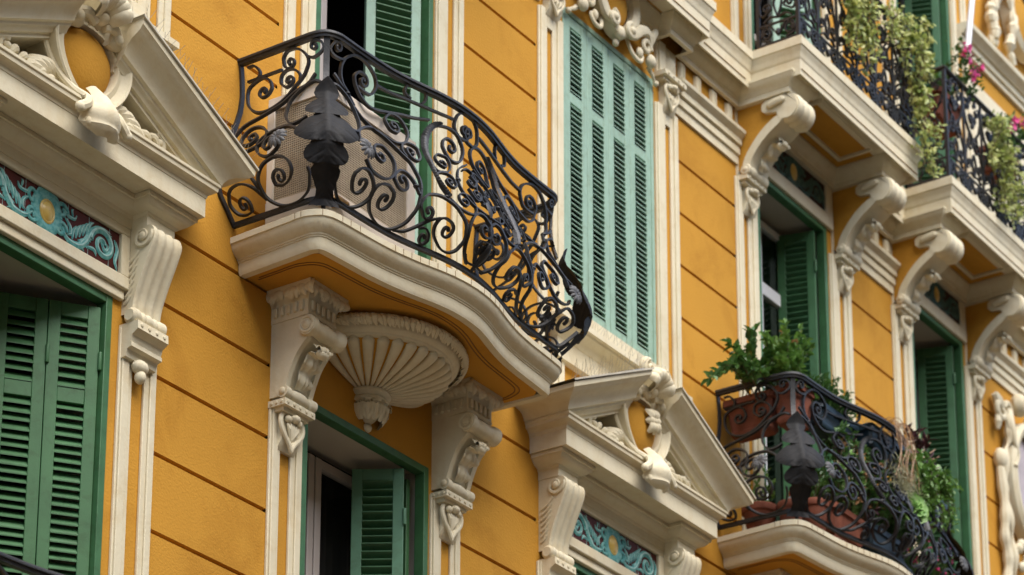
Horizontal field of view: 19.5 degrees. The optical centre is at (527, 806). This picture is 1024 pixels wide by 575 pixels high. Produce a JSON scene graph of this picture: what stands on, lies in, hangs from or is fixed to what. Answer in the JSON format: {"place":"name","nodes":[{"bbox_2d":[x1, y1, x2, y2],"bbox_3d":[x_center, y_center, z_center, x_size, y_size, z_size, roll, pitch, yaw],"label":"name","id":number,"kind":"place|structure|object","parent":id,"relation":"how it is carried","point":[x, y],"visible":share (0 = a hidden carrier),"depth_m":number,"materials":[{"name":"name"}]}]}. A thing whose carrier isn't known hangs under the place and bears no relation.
{"place":"outdoors","nodes":[
{"label":"outdoors","id":0,"kind":"place"},
{"bbox_2d":[892,498,918,560],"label":"potted shrub","id":1,"kind":"object","parent":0,"point":[915,522],"visible":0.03,"depth_m":21.64,"materials":[{"name":"green plant"}]},
{"label":"street","id":2,"kind":"structure","parent":0,"visible":0},
{"bbox_2d":[0,0,1023,574],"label":"apartment building","id":3,"kind":"structure","parent":2,"relation":"on","point":[192,382],"depth_m":18.05,"materials":[{"name":"paint"}]},
{"bbox_2d":[0,551,63,574],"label":"balcony railing","id":4,"kind":"object","parent":3,"relation":"on","point":[18,564],"visible":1,"depth_m":13.22,"materials":[{"name":"metal"}]},
{"bbox_2d":[146,5,259,156],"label":"bird spikes","id":5,"kind":"object","parent":3,"relation":"on","point":[200,80],"visible":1,"depth_m":15.28,"materials":[{"name":"silver metal"}]},
{"bbox_2d":[265,83,415,253],"bbox_3d":[-1.017,-3.406,16.348,0.404,0.795,0.824,-11,-20,32],"label":"screen box","id":6,"kind":"object","parent":3,"relation":"on","point":[397,212],"visible":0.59,"depth_m":16.14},
{"bbox_2d":[217,29,592,362],"bbox_3d":[-0.571,-3.384,16.921,0.908,1.102,2.716,-11,-20,32],"label":"balcony railing","id":7,"kind":"object","parent":3,"relation":"on","point":[327,130],"visible":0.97,"depth_m":16.38,"materials":[{"name":"metal"}]},
{"bbox_2d":[331,195,349,207],"bbox_3d":[-0.998,-3.221,15.900,0.123,0.091,0.034,13,-21,-36],"label":"gilt ornament","id":8,"kind":"object","parent":7,"relation":"attached to","point":[342,199],"visible":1,"depth_m":15.90,"materials":[{"name":"metal"}]},
{"bbox_2d":[570,352,649,379],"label":"bird spikes","id":9,"kind":"object","parent":3,"relation":"on","point":[636,360],"visible":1,"depth_m":18.50,"materials":[{"name":"silver metal"}]},
{"bbox_2d":[566,300,669,371],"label":"bird spikes","id":10,"kind":"object","parent":3,"relation":"on","point":[620,341],"visible":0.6,"depth_m":19.39,"materials":[{"name":"silver metal"}]},
{"bbox_2d":[741,467,776,528],"bbox_3d":[1.582,-2.086,20.264,0.251,0.497,0.251,-11,-20,32],"label":"terracotta pot","id":11,"kind":"object","parent":3,"relation":"on","point":[767,506],"visible":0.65,"depth_m":20.15,"materials":[{"name":"brown ceramic"}]},
{"bbox_2d":[777,498,801,520],"bbox_3d":[1.787,-1.960,20.170,0.185,0.200,0.185,-11,-20,32],"label":"terracotta pot","id":12,"kind":"object","parent":3,"relation":"on","point":[780,504],"visible":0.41,"depth_m":20.11,"materials":[{"name":"brown ceramic"}]},
{"bbox_2d":[802,469,829,530],"bbox_3d":[1.966,-2.095,20.367,0.218,0.574,0.216,7,-18,-21],"label":"terracotta pot","id":13,"kind":"object","parent":3,"relation":"on","point":[814,507],"visible":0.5,"depth_m":20.27,"materials":[{"name":"brown ceramic"}]},
{"bbox_2d":[809,467,825,497],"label":"potted shrub","id":14,"kind":"object","parent":3,"relation":"on","point":[819,475],"visible":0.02,"depth_m":20.69,"materials":[{"name":"green plant"}]},
{"bbox_2d":[755,0,914,139],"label":"balcony railing","id":15,"kind":"object","parent":3,"relation":"on","point":[820,43],"visible":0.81,"depth_m":22.06,"materials":[{"name":"metal"}]},
{"bbox_2d":[840,0,885,76],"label":"hanging ivy","id":16,"kind":"object","parent":15,"relation":"hanging from","point":[856,9],"visible":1,"depth_m":22.06,"materials":[{"name":"green plant"}]},
{"bbox_2d":[882,0,946,177],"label":"hanging ivy","id":17,"kind":"object","parent":15,"relation":"hanging from","point":[916,87],"visible":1,"depth_m":22.75,"materials":[{"name":"green plant"}]},
{"bbox_2d":[715,371,973,574],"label":"balcony railing","id":18,"kind":"object","parent":3,"relation":"on","point":[801,457],"visible":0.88,"depth_m":20.39,"materials":[{"name":"metal"}]},
{"bbox_2d":[701,321,778,442],"bbox_3d":[1.341,-3.021,20.186,0.474,0.839,1.136,-11,-20,32],"label":"potted shrub","id":19,"kind":"object","parent":18,"relation":"hanging from","point":[746,366],"visible":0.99,"depth_m":20.37,"materials":[{"name":"green plant"}]},
{"bbox_2d":[758,318,818,430],"bbox_3d":[1.847,-2.968,20.559,0.377,0.826,0.775,-11,-20,32],"label":"potted shrub","id":20,"kind":"object","parent":18,"relation":"on","point":[787,353],"visible":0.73,"depth_m":20.37,"materials":[{"name":"green plant"}]},
{"bbox_2d":[806,372,858,449],"bbox_3d":[2.128,-2.784,20.814,0.249,0.464,0.648,-11,-20,32],"label":"planter trough","id":21,"kind":"object","parent":18,"relation":"hanging from","point":[828,423],"visible":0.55,"depth_m":20.69,"materials":[{"name":"blue plastic"}]},
{"bbox_2d":[855,408,925,528],"bbox_3d":[2.644,-2.338,21.114,0.436,0.963,0.734,-11,-20,32],"label":"hanging plant","id":22,"kind":"object","parent":18,"relation":"hanging from","point":[871,444],"visible":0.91,"depth_m":21.02,"materials":[{"name":"brown plant"}]},
{"bbox_2d":[903,422,941,497],"bbox_3d":[2.906,-2.529,21.717,0.261,0.482,0.518,-7,-18,22],"label":"maroon plant","id":23,"kind":"object","parent":18,"relation":"in","point":[920,444],"visible":0.45,"depth_m":21.65,"materials":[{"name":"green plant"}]},
{"bbox_2d":[898,445,963,533],"bbox_3d":[2.892,-2.260,21.453,0.220,0.593,0.852,-11,-20,32],"label":"trailing plant","id":24,"kind":"object","parent":18,"relation":"hanging from","point":[929,482],"visible":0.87,"depth_m":21.46,"materials":[{"name":"green plant"}]},
{"bbox_2d":[915,499,946,529],"bbox_3d":[2.888,-2.142,22.048,0.408,0.180,0.228,-11,-20,32],"label":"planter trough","id":25,"kind":"object","parent":18,"relation":"hanging from","point":[932,517],"visible":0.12,"depth_m":21.95,"materials":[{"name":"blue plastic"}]},
{"bbox_2d":[917,432,941,471],"bbox_3d":[2.978,-2.462,22.090,0.064,0.575,0.431,-11,-20,32],"label":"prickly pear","id":26,"kind":"object","parent":25,"relation":"in","point":[923,456],"visible":0.06,"depth_m":22.21,"materials":[{"name":"plant"}]},
{"bbox_2d":[824,460,869,547],"bbox_3d":[2.190,-2.053,20.667,0.243,0.666,0.501,-11,-20,32],"label":"potted plant","id":27,"kind":"object","parent":3,"relation":"on","point":[846,517],"visible":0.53,"depth_m":20.59,"materials":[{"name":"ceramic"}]},
{"bbox_2d":[818,419,920,537],"bbox_3d":[2.410,-2.250,20.996,0.294,0.612,1.199,-11,-20,32],"label":"succulent cluster","id":28,"kind":"object","parent":27,"relation":"in","point":[854,443],"visible":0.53,"depth_m":20.71,"materials":[{"name":"green plant"}]},
{"bbox_2d":[858,459,915,564],"bbox_3d":[2.540,-2.009,21.044,0.370,0.802,0.754,-11,-20,32],"label":"potted plant","id":29,"kind":"object","parent":3,"relation":"on","point":[886,535],"visible":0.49,"depth_m":20.92,"materials":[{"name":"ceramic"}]},
{"bbox_2d":[891,490,928,522],"bbox_3d":[2.648,-2.094,21.015,0.354,0.295,0.245,-6,-18,18],"label":"leafy rosette","id":30,"kind":"object","parent":29,"relation":"in","point":[920,507],"visible":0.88,"depth_m":20.98,"materials":[{"name":"green plant"}]},
{"bbox_2d":[896,520,955,574],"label":"flowering plant","id":31,"kind":"object","parent":3,"relation":"on","point":[935,571],"visible":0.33,"depth_m":21.48,"materials":[{"name":"green plant"}]},
{"bbox_2d":[905,64,1023,241],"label":"balcony railing","id":32,"kind":"object","parent":3,"relation":"on","point":[961,174],"visible":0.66,"depth_m":23.74,"materials":[{"name":"metal"}]},
{"bbox_2d":[920,37,984,140],"bbox_3d":[3.412,-5.751,23.905,0.443,0.729,0.644,-11,-20,32],"label":"flowering plant","id":33,"kind":"object","parent":32,"relation":"attached to","point":[965,59],"visible":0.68,"depth_m":23.84,"materials":[{"name":"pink plant"}]},
{"bbox_2d":[976,110,1023,183],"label":"flowering plant","id":34,"kind":"object","parent":32,"relation":"attached to","point":[1016,125],"visible":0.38,"depth_m":24.52,"materials":[{"name":"green plant"}]},
{"bbox_2d":[982,109,1023,229],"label":"hanging ivy","id":35,"kind":"object","parent":32,"relation":"hanging from","point":[997,152],"visible":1,"depth_m":24.02,"materials":[{"name":"green plant"}]},
{"bbox_2d":[965,0,974,54],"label":"white pole","id":36,"kind":"object","parent":3,"relation":"hanging from","point":[969,26],"visible":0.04,"depth_m":24.31,"materials":[{"name":"metal"}]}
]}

